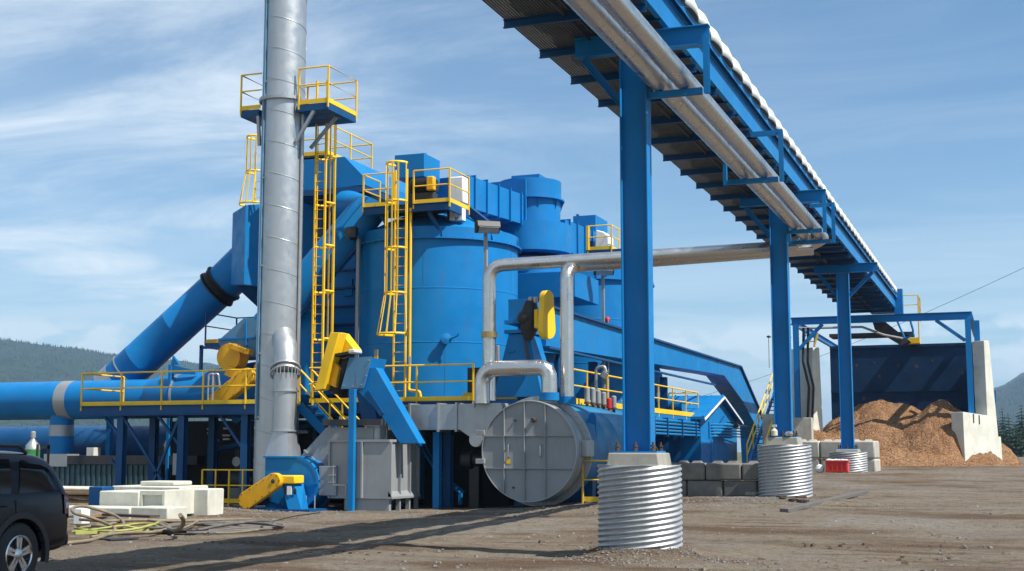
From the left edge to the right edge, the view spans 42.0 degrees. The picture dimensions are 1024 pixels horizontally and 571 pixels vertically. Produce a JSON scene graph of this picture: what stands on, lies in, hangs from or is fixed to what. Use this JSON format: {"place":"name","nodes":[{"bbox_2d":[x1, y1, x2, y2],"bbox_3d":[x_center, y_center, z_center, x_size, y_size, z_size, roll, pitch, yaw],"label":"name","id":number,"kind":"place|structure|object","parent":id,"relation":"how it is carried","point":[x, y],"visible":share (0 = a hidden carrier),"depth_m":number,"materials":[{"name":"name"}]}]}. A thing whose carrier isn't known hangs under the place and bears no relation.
{"place":"outdoors","nodes":[
{"label":"outdoors","id":0,"kind":"place"},
{"bbox_2d":[36,444,49,463],"bbox_3d":[-15.805,6.179,43.859,0.900,1.900,0.600,-3,-8,20],"label":"cylinder rack","id":1,"kind":"object","parent":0,"point":[47,447],"visible":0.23,"depth_m":44.01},
{"bbox_2d":[25,431,39,457],"bbox_3d":[-15.805,5.543,43.939,0.484,1.478,0.484,-3,-8,20],"label":"gas cylinder","id":2,"kind":"object","parent":1,"relation":"on","point":[30,447],"visible":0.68,"depth_m":43.81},
{"bbox_2d":[0,340,346,426],"bbox_3d":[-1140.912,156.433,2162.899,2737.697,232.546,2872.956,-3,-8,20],"label":"hill","id":3,"kind":"structure","parent":0,"point":[49,369],"depth_m":2069.15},
{"bbox_2d":[0,337,347,426],"bbox_3d":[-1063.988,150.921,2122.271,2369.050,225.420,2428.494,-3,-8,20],"label":"distant forest","id":4,"kind":"object","parent":3,"relation":"on","point":[92,367],"visible":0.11,"depth_m":2241.94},
{"bbox_2d":[304,125,372,167],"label":"platform","id":5,"kind":"structure","parent":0,"point":[309,155],"depth_m":46.55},
{"bbox_2d":[0,0,1023,451],"label":"sky","id":6,"kind":"structure","parent":0,"point":[123,132],"materials":[{"name":"blue"}]},
{"bbox_2d":[34,452,1023,570],"bbox_3d":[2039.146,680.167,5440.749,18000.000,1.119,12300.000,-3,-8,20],"label":"ground","id":7,"kind":"structure","parent":0,"point":[1001,486],"depth_m":24.78,"materials":[{"name":"gravel"}]},
{"bbox_2d":[0,444,68,570],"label":"parked car","id":8,"kind":"object","parent":7,"relation":"on","point":[34,507],"visible":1,"depth_m":16.94,"materials":[{"name":"metal"}]},
{"bbox_2d":[0,379,165,459],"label":"horizontal duct","id":9,"kind":"object","parent":7,"relation":"on","point":[56,404],"visible":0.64,"depth_m":48.64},
{"bbox_2d":[89,248,241,380],"bbox_3d":[-12.371,1.541,48.987,6.796,5.979,1.600,-2,-7,15],"label":"inclined duct","id":10,"kind":"object","parent":9,"relation":"on","point":[176,326],"visible":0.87,"depth_m":48.40,"materials":[{"name":"metal"}]},
{"bbox_2d":[66,505,124,544],"bbox_3d":[-8.478,4.750,26.791,1.099,0.496,6.535,2,-7,-12],"label":"hose","id":11,"kind":"object","parent":7,"relation":"on","point":[106,524],"visible":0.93,"depth_m":27.85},
{"bbox_2d":[88,486,113,505],"bbox_3d":[-11.153,5.817,36.193,0.470,0.720,0.500,-3,-8,20],"label":"plastic box","id":12,"kind":"object","parent":7,"relation":"on","point":[94,494],"visible":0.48,"depth_m":36.00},
{"bbox_2d":[68,505,137,518],"bbox_3d":[-10.380,5.780,33.731,2.317,0.383,0.850,-3,-8,20],"label":"white block","id":13,"kind":"object","parent":7,"relation":"on","point":[121,509],"depth_m":33.17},
{"bbox_2d":[105,419,113,455],"bbox_3d":[-14.873,6.241,49.201,0.180,2.900,0.200,-3,-8,20],"label":"support post","id":14,"kind":"object","parent":7,"relation":"on","point":[109,442],"visible":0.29,"depth_m":49.20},
{"bbox_2d":[99,490,147,505],"bbox_3d":[-9.859,5.658,34.842,1.228,0.601,1.350,-3,-8,20],"label":"white block","id":15,"kind":"object","parent":7,"relation":"on","point":[119,498],"depth_m":34.23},
{"bbox_2d":[44,446,203,491],"bbox_3d":[-13.291,6.658,47.126,6.344,1.958,2.060,-3,-8,20],"label":"ribbed container","id":16,"kind":"object","parent":7,"relation":"on","point":[92,467],"visible":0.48,"depth_m":46.59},
{"bbox_2d":[80,519,169,537],"bbox_3d":[-8.027,5.059,27.869,1.821,0.142,4.781,3,-8,-21],"label":"hose","id":17,"kind":"object","parent":7,"relation":"on","point":[131,532],"visible":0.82,"depth_m":26.53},
{"bbox_2d":[131,506,186,518],"bbox_3d":[-8.785,5.705,33.197,1.086,0.400,0.850,-3,-8,20],"label":"white block","id":18,"kind":"object","parent":7,"relation":"on","point":[168,512],"depth_m":32.85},
{"bbox_2d":[113,485,207,489],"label":"white block","id":19,"kind":"object","parent":7,"relation":"on","point":[129,487],"depth_m":37.17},
{"bbox_2d":[140,480,191,485],"bbox_3d":[-9.791,5.597,37.753,1.136,0.128,0.900,-3,-8,20],"label":"white slab","id":20,"kind":"object","parent":19,"relation":"on","point":[163,483],"depth_m":37.38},
{"bbox_2d":[79,518,250,522],"bbox_3d":[-7.771,5.390,30.625,4.025,0.171,1.085,5,-9,-34],"label":"hose","id":21,"kind":"object","parent":7,"relation":"on","point":[145,520],"visible":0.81,"depth_m":30.44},
{"bbox_2d":[140,489,193,513],"bbox_3d":[-8.887,5.622,34.605,0.737,0.613,1.520,-3,-8,20],"label":"white block","id":22,"kind":"object","parent":7,"relation":"on","point":[176,497],"depth_m":34.08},
{"bbox_2d":[143,521,241,530],"bbox_3d":[-6.625,5.168,28.632,1.825,0.115,2.577,-3,-8,20],"label":"hose","id":23,"kind":"object","parent":7,"relation":"on","point":[178,525],"visible":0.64,"depth_m":28.46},
{"bbox_2d":[184,488,223,514],"bbox_3d":[-8.169,5.775,35.322,0.774,0.787,0.750,-3,-8,20],"label":"white block","id":24,"kind":"object","parent":7,"relation":"on","point":[208,501],"depth_m":34.98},
{"bbox_2d":[142,356,303,480],"bbox_3d":[-9.812,4.767,45.660,6.053,4.748,2.000,-3,-8,20],"label":"horizontal drum","id":25,"kind":"object","parent":7,"relation":"on","point":[180,379],"visible":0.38,"depth_m":45.63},
{"bbox_2d":[218,318,256,360],"bbox_3d":[-8.805,1.831,45.291,1.906,1.330,1.465,-3,-8,20],"label":"conveyor housing","id":26,"kind":"object","parent":25,"relation":"on","point":[243,332],"visible":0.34,"depth_m":44.66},
{"bbox_2d":[300,311,335,402],"bbox_3d":[-6.746,2.414,44.374,1.836,3.100,1.836,3,-8,-21],"label":"vessel","id":27,"kind":"object","parent":25,"relation":"on","point":[305,340],"visible":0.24,"depth_m":43.55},
{"bbox_2d":[254,191,384,320],"bbox_3d":[-6.337,-0.813,43.853,4.119,5.196,2.403,2,-7,-14],"label":"inclined duct","id":28,"kind":"object","parent":27,"relation":"on","point":[348,210],"visible":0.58,"depth_m":43.29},
{"bbox_2d":[201,469,252,505],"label":"railing","id":29,"kind":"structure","parent":7,"relation":"on","point":[228,500],"depth_m":40.85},
{"bbox_2d":[186,520,275,533],"bbox_3d":[-6.073,5.231,28.939,2.018,0.066,4.282,2,-7,-15],"label":"hose","id":30,"kind":"object","parent":7,"relation":"on","point":[198,532],"visible":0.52,"depth_m":28.38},
{"bbox_2d":[196,521,283,534],"bbox_3d":[-5.742,5.039,27.751,1.149,0.152,2.544,-3,-8,20],"label":"hose","id":31,"kind":"object","parent":7,"relation":"on","point":[278,526],"visible":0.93,"depth_m":28.05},
{"bbox_2d":[172,423,313,498],"bbox_3d":[-8.481,5.799,43.656,5.200,2.605,1.440,-3,-8,20],"label":"under deck piping","id":32,"kind":"object","parent":7,"relation":"on","point":[235,475],"visible":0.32,"depth_m":43.45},
{"bbox_2d":[253,0,306,505],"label":"exhaust stack","id":33,"kind":"object","parent":7,"relation":"on","point":[281,213],"visible":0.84,"depth_m":40.41,"materials":[{"name":"metal"}]},
{"bbox_2d":[240,65,356,148],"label":"stack platform","id":34,"kind":"structure","parent":33,"relation":"attached to","point":[333,112],"depth_m":41.23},
{"bbox_2d":[79,363,494,507],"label":"service deck","id":35,"kind":"structure","parent":7,"relation":"on","point":[182,411],"depth_m":42.65,"materials":[{"name":"metal"}]},
{"bbox_2d":[209,343,255,399],"bbox_3d":[-8.839,2.956,43.583,1.890,2.151,1.045,-3,-8,20],"label":"belt guard","id":36,"kind":"object","parent":35,"relation":"on","point":[232,356],"visible":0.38,"depth_m":43.35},
{"bbox_2d":[310,79,336,397],"bbox_3d":[-5.921,-1.443,42.024,0.684,10.172,0.677,-3,-8,20],"label":"caged ladder","id":37,"kind":"object","parent":35,"relation":"on","point":[324,248],"visible":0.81,"depth_m":41.97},
{"bbox_2d":[344,226,360,397],"bbox_3d":[-5.147,0.963,42.825,0.492,5.695,0.720,0,-7,4],"label":"floodlight","id":38,"kind":"object","parent":35,"relation":"on","point":[351,232],"visible":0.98,"depth_m":42.83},
{"bbox_2d":[377,160,408,396],"bbox_3d":[-3.662,-0.190,41.346,1.044,7.458,0.998,-3,-8,20],"label":"caged ladder","id":39,"kind":"object","parent":35,"relation":"on","point":[396,266],"visible":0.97,"depth_m":41.50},
{"bbox_2d":[407,208,421,396],"bbox_3d":[-3.011,0.560,41.606,0.598,6.107,0.144,-6,-9,38],"label":"riser pipe","id":40,"kind":"object","parent":35,"relation":"on","point":[410,300],"visible":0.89,"depth_m":41.73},
{"bbox_2d":[420,432,464,504],"bbox_3d":[-2.205,5.392,40.124,1.622,2.338,0.440,-3,-8,20],"label":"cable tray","id":41,"kind":"object","parent":35,"relation":"attached to","point":[457,489],"visible":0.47,"depth_m":40.01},
{"bbox_2d":[463,368,516,398],"bbox_3d":[-0.579,2.891,39.719,1.740,1.000,0.450,-3,-8,20],"label":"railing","id":42,"kind":"object","parent":35,"relation":"on","point":[469,384],"visible":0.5,"depth_m":39.84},
{"bbox_2d":[474,220,500,274],"bbox_3d":[-0.740,0.731,39.706,0.720,5.384,0.500,2,-7,-16],"label":"floodlight","id":43,"kind":"object","parent":42,"relation":"on","point":[487,227],"visible":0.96,"depth_m":39.89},
{"bbox_2d":[238,456,340,511],"bbox_3d":[-6.515,5.697,38.301,2.600,1.580,1.975,-3,-8,20],"label":"exhaust fan","id":44,"kind":"object","parent":7,"relation":"on","point":[289,483],"visible":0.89,"depth_m":37.88},
{"bbox_2d":[265,327,301,455],"bbox_3d":[-6.751,3.084,39.448,1.263,3.950,1.368,-3,-8,20],"label":"branch pipe","id":45,"kind":"object","parent":44,"relation":"attached to","point":[285,371],"visible":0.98,"depth_m":38.84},
{"bbox_2d":[231,203,354,305],"bbox_3d":[-7.959,2.272,47.752,3.850,10.618,4.197,-3,-8,20],"label":"duct elbow","id":46,"kind":"object","parent":7,"relation":"on","point":[245,251],"visible":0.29,"depth_m":46.87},
{"bbox_2d":[199,312,253,371],"bbox_3d":[-9.630,2.683,47.573,2.789,3.357,2.046,-3,-8,20],"label":"catwalk","id":47,"kind":"object","parent":46,"relation":"attached to","point":[211,344],"visible":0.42,"depth_m":47.42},
{"bbox_2d":[239,134,259,205],"bbox_3d":[-9.314,-4.034,48.026,1.008,2.801,0.965,-3,-8,20],"label":"caged ladder","id":48,"kind":"object","parent":46,"relation":"on","point":[254,202],"visible":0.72,"depth_m":47.94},
{"bbox_2d":[171,417,423,500],"bbox_3d":[-5.778,5.793,45.633,11.900,2.906,4.800,-3,-8,20],"label":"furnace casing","id":49,"kind":"object","parent":7,"relation":"on","point":[198,439],"visible":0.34,"depth_m":45.38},
{"bbox_2d":[298,370,404,506],"bbox_3d":[-4.796,4.538,39.777,3.279,4.134,0.854,-3,-8,20],"label":"stairway","id":50,"kind":"object","parent":7,"relation":"on","point":[311,418],"visible":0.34,"depth_m":39.99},
{"bbox_2d":[303,157,404,500],"bbox_3d":[-5.435,1.704,47.181,2.973,11.603,5.230,-3,-8,20],"label":"duct","id":51,"kind":"object","parent":7,"relation":"on","point":[349,174],"visible":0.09,"depth_m":45.55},
{"bbox_2d":[307,256,354,397],"bbox_3d":[-6.288,1.695,46.486,2.728,5.150,1.920,-3,-8,20],"label":"ribbed casing","id":52,"kind":"object","parent":51,"relation":"attached to","point":[344,299],"visible":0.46,"depth_m":45.51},
{"bbox_2d":[302,418,420,510],"bbox_3d":[-4.577,5.189,38.831,3.290,2.620,2.155,-3,-8,20],"label":"grey filter box","id":53,"kind":"object","parent":7,"relation":"on","point":[387,469],"visible":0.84,"depth_m":37.92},
{"bbox_2d":[319,466,337,495],"bbox_3d":[-5.148,5.591,38.218,0.551,0.830,0.600,-3,-8,20],"label":"access door","id":54,"kind":"structure","parent":53,"relation":"in","point":[328,489],"depth_m":37.94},
{"bbox_2d":[323,356,424,510],"bbox_3d":[-3.778,4.309,38.674,2.880,4.426,2.295,-3,-8,20],"label":"screw conveyor","id":55,"kind":"object","parent":7,"relation":"on","point":[376,394],"visible":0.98,"depth_m":38.17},
{"bbox_2d":[328,349,361,395],"bbox_3d":[-4.949,2.564,38.973,1.336,1.328,1.140,-3,-8,20],"label":"drive motor","id":56,"kind":"object","parent":55,"relation":"attached to","point":[338,390],"visible":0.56,"depth_m":38.83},
{"bbox_2d":[315,332,360,390],"bbox_3d":[-5.080,2.228,39.005,0.992,1.712,1.030,-3,-8,20],"label":"drive guard","id":57,"kind":"object","parent":56,"relation":"attached to","point":[330,370],"visible":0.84,"depth_m":38.62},
{"bbox_2d":[354,205,521,498],"bbox_3d":[-2.525,2.014,44.455,5.700,9.914,5.700,-3,-8,20],"label":"silo","id":58,"kind":"object","parent":7,"relation":"on","point":[447,295],"visible":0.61,"depth_m":42.16,"materials":[{"name":"metal"}]},
{"bbox_2d":[362,167,469,229],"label":"silo platform","id":59,"kind":"structure","parent":58,"relation":"attached to","point":[430,207],"depth_m":42.30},
{"bbox_2d":[409,176,438,203],"bbox_3d":[-2.840,-2.976,43.027,0.930,1.023,0.605,-3,-8,20],"label":"motor unit","id":60,"kind":"object","parent":59,"relation":"on","point":[425,192],"visible":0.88,"depth_m":42.84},
{"bbox_2d":[395,153,439,203],"bbox_3d":[-3.173,-3.394,44.678,1.074,1.901,1.306,-3,-8,20],"label":"fan hood","id":61,"kind":"object","parent":58,"relation":"on","point":[418,161],"visible":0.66,"depth_m":44.19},
{"bbox_2d":[451,176,467,204],"bbox_3d":[-1.746,-3.096,43.780,0.520,0.900,0.500,-3,-8,20],"label":"white tank","id":62,"kind":"object","parent":58,"relation":"on","point":[459,195],"visible":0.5,"depth_m":43.55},
{"bbox_2d":[435,175,522,226],"bbox_3d":[-1.059,-2.921,47.048,1.440,1.230,4.144,-4,-8,28],"label":"ribbed duct","id":63,"kind":"object","parent":58,"relation":"on","point":[495,202],"visible":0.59,"depth_m":46.54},
{"bbox_2d":[388,401,510,508],"bbox_3d":[-1.816,4.932,38.713,3.584,3.100,0.890,-3,-8,20],"label":"grey duct","id":64,"kind":"object","parent":7,"relation":"on","point":[469,420],"visible":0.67,"depth_m":38.48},
{"bbox_2d":[474,360,558,403],"bbox_3d":[0.118,2.721,37.785,2.538,1.219,0.560,-3,-8,20],"label":"elbow pipe","id":65,"kind":"object","parent":64,"relation":"attached to","point":[486,373],"visible":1,"depth_m":37.64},
{"bbox_2d":[424,430,513,506],"bbox_3d":[-1.245,5.300,40.850,2.750,2.900,0.850,-3,-8,20],"label":"casing","id":66,"kind":"object","parent":7,"relation":"on","point":[493,495],"visible":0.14,"depth_m":40.47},
{"bbox_2d":[459,449,483,507],"bbox_3d":[-1.080,5.663,39.050,0.900,1.732,0.600,-3,-8,20],"label":"burner fan","id":67,"kind":"object","parent":7,"relation":"on","point":[468,458],"visible":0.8,"depth_m":38.94},
{"bbox_2d":[34,541,966,570],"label":"clods","id":68,"kind":"object","parent":7,"relation":"on","point":[841,545],"visible":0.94,"depth_m":21.98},
{"bbox_2d":[476,396,622,506],"bbox_3d":[1.799,5.146,40.546,3.120,3.330,7.830,-3,-8,20],"label":"round door drum","id":69,"kind":"object","parent":7,"relation":"on","point":[536,451],"visible":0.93,"depth_m":37.17,"materials":[{"name":"metal"}]},
{"bbox_2d":[482,400,579,502],"bbox_3d":[0.497,4.608,37.085,2.820,2.820,0.300,-3,-8,20],"label":"door","id":70,"kind":"structure","parent":69,"relation":"in","point":[531,449],"depth_m":37.01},
{"bbox_2d":[558,0,828,403],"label":"insulated pipe","id":71,"kind":"object","parent":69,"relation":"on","point":[632,21],"visible":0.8,"depth_m":27.39,"materials":[{"name":"metal"}]},
{"bbox_2d":[582,460,606,503],"bbox_3d":[2.385,5.470,37.023,0.923,1.244,0.048,-3,-8,20],"label":"guard rail","id":72,"kind":"object","parent":7,"relation":"on","point":[595,499],"visible":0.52,"depth_m":37.10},
{"bbox_2d":[560,268,654,403],"bbox_3d":[2.949,3.397,53.951,5.700,9.520,5.700,-3,-8,20],"label":"silo","id":73,"kind":"object","parent":7,"relation":"on","point":[613,311],"visible":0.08,"depth_m":51.52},
{"bbox_2d":[560,219,595,253],"bbox_3d":[2.270,-1.655,52.148,1.340,1.340,3.814,-3,-8,25],"label":"ribbed duct","id":74,"kind":"object","parent":73,"relation":"on","point":[578,238],"visible":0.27,"depth_m":51.28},
{"bbox_2d":[573,214,607,233],"bbox_3d":[3.222,-1.789,54.657,0.955,2.088,1.700,-3,-8,20],"label":"duct end box","id":75,"kind":"object","parent":73,"relation":"on","point":[587,220],"visible":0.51,"depth_m":54.00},
{"bbox_2d":[586,224,620,252],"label":"platform","id":76,"kind":"structure","parent":73,"relation":"on","point":[598,249],"depth_m":51.87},
{"bbox_2d":[595,230,612,246],"bbox_3d":[3.622,-1.732,52.457,0.580,0.838,0.700,-3,-8,20],"label":"white hood","id":77,"kind":"object","parent":76,"relation":"on","point":[602,241],"visible":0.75,"depth_m":52.15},
{"bbox_2d":[571,368,698,462],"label":"side walkway","id":78,"kind":"structure","parent":7,"relation":"on","point":[672,414],"depth_m":53.80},
{"bbox_2d":[593,270,613,391],"bbox_3d":[3.343,1.865,48.336,0.720,5.270,0.497,1,-7,-6],"label":"floodlight","id":79,"kind":"object","parent":78,"relation":"on","point":[606,272],"visible":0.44,"depth_m":48.58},
{"bbox_2d":[597,442,682,549],"bbox_3d":[2.030,3.550,21.160,1.342,2.114,1.342,-3,-8,20],"label":"column footing","id":80,"kind":"object","parent":7,"relation":"on","point":[640,501],"depth_m":20.64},
{"bbox_2d":[573,23,710,452],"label":"support column","id":81,"kind":"structure","parent":80,"relation":"on","point":[634,98],"depth_m":21.65,"materials":[{"name":"metal"}]},
{"bbox_2d":[482,0,896,312],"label":"conveyor gallery","id":82,"kind":"object","parent":81,"relation":"on","point":[551,29],"visible":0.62,"depth_m":28.99,"materials":[{"name":"metal"}]},
{"bbox_2d":[481,0,810,400],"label":"insulated pipe","id":83,"kind":"object","parent":82,"relation":"hanging from","point":[598,19],"visible":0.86,"depth_m":32.68,"materials":[{"name":"silver metal"}]},
{"bbox_2d":[799,289,914,346],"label":"discharge tower","id":84,"kind":"structure","parent":82,"relation":"attached to","point":[884,330],"depth_m":65.40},
{"bbox_2d":[518,306,762,462],"bbox_3d":[7.408,5.700,58.089,1.010,5.774,38.742,-3,-8,20],"label":"drag conveyor","id":85,"kind":"object","parent":7,"relation":"on","point":[596,339],"visible":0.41,"depth_m":55.39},
{"bbox_2d":[496,299,545,398],"bbox_3d":[0.387,1.901,39.884,1.521,2.900,1.300,-3,-8,20],"label":"rotary feeder","id":86,"kind":"object","parent":85,"relation":"attached to","point":[521,387],"visible":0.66,"depth_m":39.34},
{"bbox_2d":[517,297,537,359],"bbox_3d":[0.478,1.290,39.148,0.630,1.914,0.547,-3,-8,20],"label":"feeder motor","id":87,"kind":"object","parent":86,"relation":"attached to","point":[525,318],"visible":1,"depth_m":39.00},
{"bbox_2d":[534,290,555,339],"bbox_3d":[0.845,0.868,38.806,0.620,1.425,0.600,-6,-9,40],"label":"upright guard","id":88,"kind":"object","parent":87,"relation":"attached to","point":[544,319],"visible":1,"depth_m":38.57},
{"bbox_2d":[654,368,684,411],"bbox_3d":[5.186,5.515,56.504,4.300,5.750,3.500,-3,-8,20],"label":"round tank","id":89,"kind":"object","parent":7,"relation":"on","point":[679,406],"visible":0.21,"depth_m":55.71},
{"bbox_2d":[655,394,743,462],"bbox_3d":[6.644,7.060,61.595,6.535,3.944,8.786,-3,-8,20],"label":"blue cabin","id":90,"kind":"object","parent":7,"relation":"on","point":[703,448],"visible":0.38,"depth_m":58.70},
{"bbox_2d":[655,416,762,438],"bbox_3d":[7.370,5.877,54.843,0.784,0.780,28.514,-3,-8,22],"label":"pipe rack","id":91,"kind":"object","parent":90,"relation":"attached to","point":[728,427],"visible":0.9,"depth_m":55.99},
{"bbox_2d":[687,480,724,495],"bbox_3d":[5.307,5.540,36.274,0.967,0.464,0.600,-3,-8,20],"label":"concrete block","id":92,"kind":"object","parent":7,"relation":"on","point":[705,487],"depth_m":36.00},
{"bbox_2d":[672,461,706,479],"bbox_3d":[4.879,5.053,36.463,0.919,0.519,0.600,-3,-8,20],"label":"concrete block","id":93,"kind":"object","parent":92,"relation":"on","point":[694,470],"depth_m":36.15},
{"bbox_2d":[706,461,742,479],"bbox_3d":[5.782,5.012,36.130,0.959,0.519,0.600,-3,-8,20],"label":"concrete block","id":94,"kind":"object","parent":92,"relation":"on","point":[722,470],"depth_m":35.85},
{"bbox_2d":[724,480,758,494],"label":"concrete block","id":95,"kind":"object","parent":7,"relation":"on","point":[736,487],"depth_m":35.68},
{"bbox_2d":[746,373,773,462],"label":"bay stairs","id":96,"kind":"structure","parent":7,"relation":"on","point":[758,439],"depth_m":63.23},
{"bbox_2d":[762,414,773,444],"bbox_3d":[12.363,7.572,62.696,1.050,3.000,0.600,-3,-8,20],"label":"retaining panel","id":97,"kind":"object","parent":7,"relation":"on","point":[767,419],"visible":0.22,"depth_m":62.64,"materials":[{"name":"concrete"}]},
{"bbox_2d":[757,431,812,496],"bbox_3d":[7.119,4.827,34.791,1.402,2.055,1.382,-3,-8,20],"label":"column footing","id":98,"kind":"object","parent":7,"relation":"on","point":[784,466],"depth_m":34.24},
{"bbox_2d":[739,189,826,436],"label":"support column","id":99,"kind":"structure","parent":98,"relation":"on","point":[778,232],"depth_m":35.26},
{"bbox_2d":[793,418,813,440],"bbox_3d":[13.662,7.680,62.949,1.100,2.850,0.600,-3,-8,20],"label":"retaining panel","id":100,"kind":"object","parent":7,"relation":"on","point":[803,427],"visible":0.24,"depth_m":62.73,"materials":[{"name":"concrete"}]},
{"bbox_2d":[791,347,822,431],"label":"concrete wall","id":101,"kind":"structure","parent":7,"relation":"on","point":[814,359],"depth_m":65.37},
{"bbox_2d":[780,490,868,512],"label":"timber beam","id":102,"kind":"structure","parent":7,"relation":"on","point":[818,502],"depth_m":31.60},
{"bbox_2d":[825,460,849,471],"bbox_3d":[11.577,6.421,47.397,0.803,0.420,0.575,-3,-8,20],"label":"red crate","id":103,"kind":"object","parent":7,"relation":"on","point":[837,465],"visible":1,"depth_m":47.14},
{"bbox_2d":[829,445,867,472],"bbox_3d":[12.208,6.450,48.379,1.363,1.344,1.341,-3,-8,20],"label":"column footing","id":104,"kind":"object","parent":7,"relation":"on","point":[858,459],"depth_m":47.84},
{"bbox_2d":[814,262,877,448],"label":"support column","id":105,"kind":"structure","parent":104,"relation":"on","point":[843,294],"depth_m":48.88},
{"bbox_2d":[867,459,880,471],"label":"concrete block","id":106,"kind":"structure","parent":7,"relation":"on","point":[873,465],"depth_m":49.29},
{"bbox_2d":[855,439,879,458],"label":"concrete block","id":107,"kind":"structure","parent":106,"relation":"on","point":[870,447],"depth_m":49.41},
{"bbox_2d":[791,311,995,417],"bbox_3d":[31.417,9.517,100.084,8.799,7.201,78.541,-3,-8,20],"label":"gantry frame","id":108,"kind":"object","parent":7,"relation":"on","point":[972,324],"visible":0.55,"depth_m":64.07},
{"bbox_2d":[802,328,809,417],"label":"hydraulic hose","id":109,"kind":"object","parent":108,"relation":"hanging from","point":[805,371],"visible":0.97,"depth_m":65.10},
{"bbox_2d":[806,328,814,419],"bbox_3d":[14.585,5.290,64.998,0.364,6.508,0.220,-3,-8,20],"label":"hydraulic hose","id":110,"kind":"object","parent":108,"relation":"hanging from","point":[812,383],"visible":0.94,"depth_m":64.99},
{"bbox_2d":[830,343,975,419],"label":"bay back wall","id":111,"kind":"structure","parent":7,"relation":"on","point":[920,377],"depth_m":69.15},
{"bbox_2d":[812,399,1021,466],"bbox_3d":[17.404,7.410,61.849,11.600,4.534,14.900,-3,-8,20],"label":"sawdust heap","id":112,"kind":"object","parent":7,"relation":"on","point":[918,437],"visible":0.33,"depth_m":62.79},
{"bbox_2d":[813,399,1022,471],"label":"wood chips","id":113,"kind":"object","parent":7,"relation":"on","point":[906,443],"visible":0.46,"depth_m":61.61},
{"bbox_2d":[951,341,1001,460],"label":"concrete wall","id":114,"kind":"structure","parent":7,"relation":"on","point":[976,437],"depth_m":62.34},
{"bbox_2d":[1004,424,1023,456],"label":"conifer tree","id":115,"kind":"object","parent":7,"relation":"on","point":[1014,444],"visible":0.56,"depth_m":176.48,"materials":[{"name":"green plant"}]},
{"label":"concrete block","id":116,"kind":"object","parent":7,"relation":"on","visible":0},
{"bbox_2d":[742,461,758,480],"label":"concrete block","id":117,"kind":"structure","parent":116,"relation":"on","point":[750,472],"depth_m":35.60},
{"bbox_2d":[491,174,598,400],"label":"cyclone tower","id":118,"kind":"structure","parent":0,"point":[542,230],"depth_m":48.45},
{"bbox_2d":[802,439,820,457],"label":"concrete block","id":119,"kind":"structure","parent":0,"point":[815,445],"depth_m":50.04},
{"bbox_2d":[820,439,840,457],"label":"concrete block","id":120,"kind":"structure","parent":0,"point":[827,446],"depth_m":49.87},
{"bbox_2d":[993,373,1023,434],"bbox_3d":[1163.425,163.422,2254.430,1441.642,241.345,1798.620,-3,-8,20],"label":"hill","id":121,"kind":"structure","parent":0,"point":[1014,410],"depth_m":2169.09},
{"bbox_2d":[995,375,1023,434],"bbox_3d":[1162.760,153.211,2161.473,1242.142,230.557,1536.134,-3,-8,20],"label":"distant forest","id":122,"kind":"object","parent":121,"relation":"on","point":[1011,387],"visible":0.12,"depth_m":2197.37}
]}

